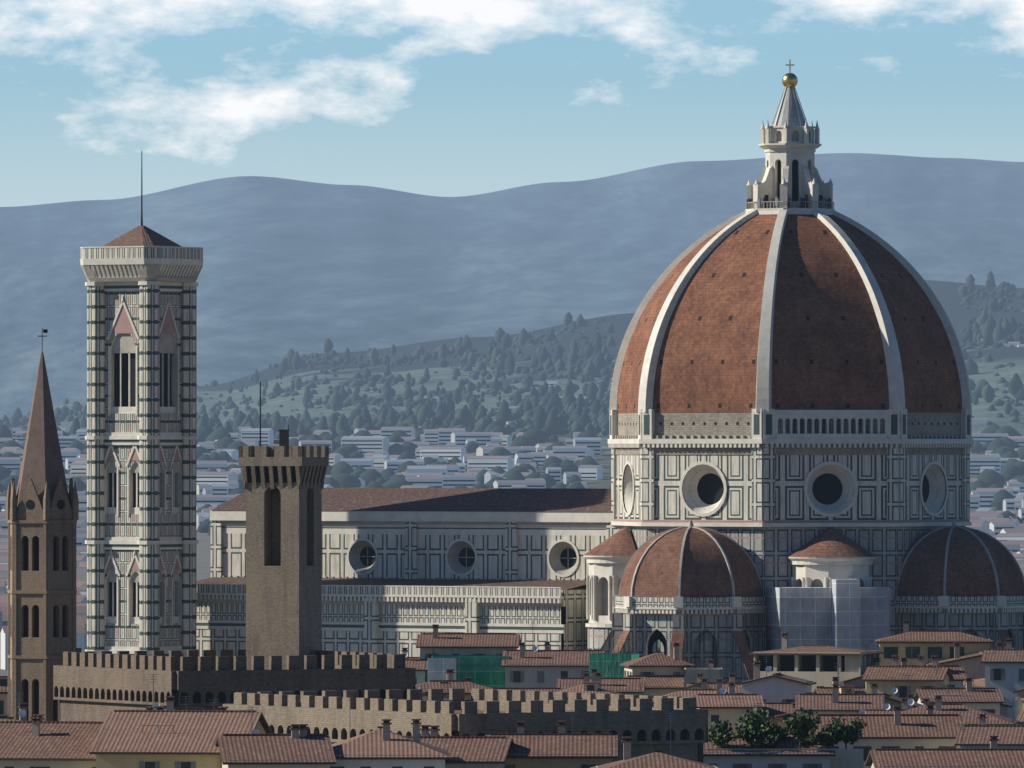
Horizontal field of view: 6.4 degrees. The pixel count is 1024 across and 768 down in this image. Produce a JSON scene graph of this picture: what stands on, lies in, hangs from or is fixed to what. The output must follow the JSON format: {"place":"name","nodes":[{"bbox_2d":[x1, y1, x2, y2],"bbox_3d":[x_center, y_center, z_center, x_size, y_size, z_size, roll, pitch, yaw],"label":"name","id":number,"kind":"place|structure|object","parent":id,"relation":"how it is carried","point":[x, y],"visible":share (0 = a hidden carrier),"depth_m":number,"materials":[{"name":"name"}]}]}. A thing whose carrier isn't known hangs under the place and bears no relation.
{"place":"outdoors","nodes":[
{"label":"outdoors","id":0,"kind":"place"},
{"bbox_2d":[239,382,328,669],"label":"crenellated tower","id":1,"kind":"structure","parent":0,"point":[283,482],"depth_m":1001.95,"materials":[{"name":"brown stone"}]},
{"bbox_2d":[0,153,1023,419],"bbox_3d":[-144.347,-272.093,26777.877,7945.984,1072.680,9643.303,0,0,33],"label":"mountain range","id":2,"kind":"structure","parent":0,"point":[302,267],"depth_m":28586.09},
{"bbox_2d":[0,532,1023,675],"bbox_3d":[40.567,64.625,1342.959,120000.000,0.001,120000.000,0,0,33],"label":"ground","id":3,"kind":"structure","parent":0,"point":[203,558],"depth_m":4499.68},
{"bbox_2d":[6,328,78,720],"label":"church spire","id":4,"kind":"structure","parent":3,"relation":"on","point":[42,509],"depth_m":1007.64,"materials":[{"name":"stone"}]},
{"bbox_2d":[80,151,203,656],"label":"campanile","id":5,"kind":"structure","parent":3,"relation":"on","point":[141,437],"depth_m":1363.71,"materials":[{"name":"stone"}]},
{"bbox_2d":[53,650,415,720],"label":"bargello palace battlements","id":6,"kind":"object","parent":3,"relation":"on","point":[91,686],"visible":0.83,"depth_m":981.13,"materials":[{"name":"brown stone"}]},
{"bbox_2d":[223,688,707,762],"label":"palace battlements","id":7,"kind":"object","parent":3,"relation":"on","point":[642,722],"visible":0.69,"depth_m":918.80,"materials":[{"name":"stone"}]},
{"bbox_2d":[0,620,1023,767],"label":"town houses","id":8,"kind":"structure","parent":3,"relation":"on","point":[933,699],"depth_m":1010.15,"materials":[{"name":"brown tile"}]},
{"bbox_2d":[0,271,1023,669],"bbox_3d":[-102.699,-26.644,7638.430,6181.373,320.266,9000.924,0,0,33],"label":"city buildings","id":9,"kind":"structure","parent":3,"relation":"on","point":[372,451],"depth_m":8467.21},
{"bbox_2d":[428,647,638,687],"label":"scaffold netting","id":10,"kind":"object","parent":3,"relation":"on","point":[488,670],"visible":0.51,"depth_m":1287.90,"materials":[{"name":"fabric"}]},
{"bbox_2d":[706,707,866,767],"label":"rooftop trees","id":11,"kind":"object","parent":3,"relation":"on","point":[750,728],"visible":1,"depth_m":961.98,"materials":[{"name":"green plant"}]},
{"bbox_2d":[0,0,1023,206],"label":"sky","id":12,"kind":"structure","parent":0,"point":[440,98],"materials":[{"name":"blue"}]},
{"bbox_2d":[24,280,1023,432],"bbox_3d":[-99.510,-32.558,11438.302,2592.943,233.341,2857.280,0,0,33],"label":"hill ridge","id":13,"kind":"structure","parent":0,"point":[948,295],"depth_m":11633.33,"materials":[{"name":"green plant"}]},
{"bbox_2d":[69,440,1018,531],"bbox_3d":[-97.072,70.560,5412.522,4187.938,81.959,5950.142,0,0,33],"label":"city slope","id":14,"kind":"structure","parent":0,"point":[604,460],"depth_m":7742.01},
{"bbox_2d":[196,488,1023,681],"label":"duomo nave and tribunes","id":15,"kind":"structure","parent":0,"point":[566,568],"depth_m":1347.10,"materials":[{"name":"white stone"}]},
{"bbox_2d":[274,347,1023,439],"bbox_3d":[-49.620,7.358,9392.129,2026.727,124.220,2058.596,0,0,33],"label":"olive slope","id":16,"kind":"structure","parent":0,"point":[1003,356],"depth_m":9496.75,"materials":[{"name":"green plant"}]},
{"bbox_2d":[608,209,973,650],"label":"cathedral dome","id":17,"kind":"structure","parent":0,"point":[785,383],"depth_m":1324.60,"materials":[{"name":"brown tile"}]},
{"bbox_2d":[745,59,834,211],"bbox_3d":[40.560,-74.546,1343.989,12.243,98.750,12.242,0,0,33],"label":"dome lantern","id":18,"kind":"object","parent":17,"relation":"on","point":[789,178],"visible":1,"depth_m":1341.03,"materials":[{"name":"white stone"}]},
{"bbox_2d":[766,579,889,650],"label":"scaffolding","id":19,"kind":"object","parent":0,"point":[803,616],"visible":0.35,"depth_m":1310.30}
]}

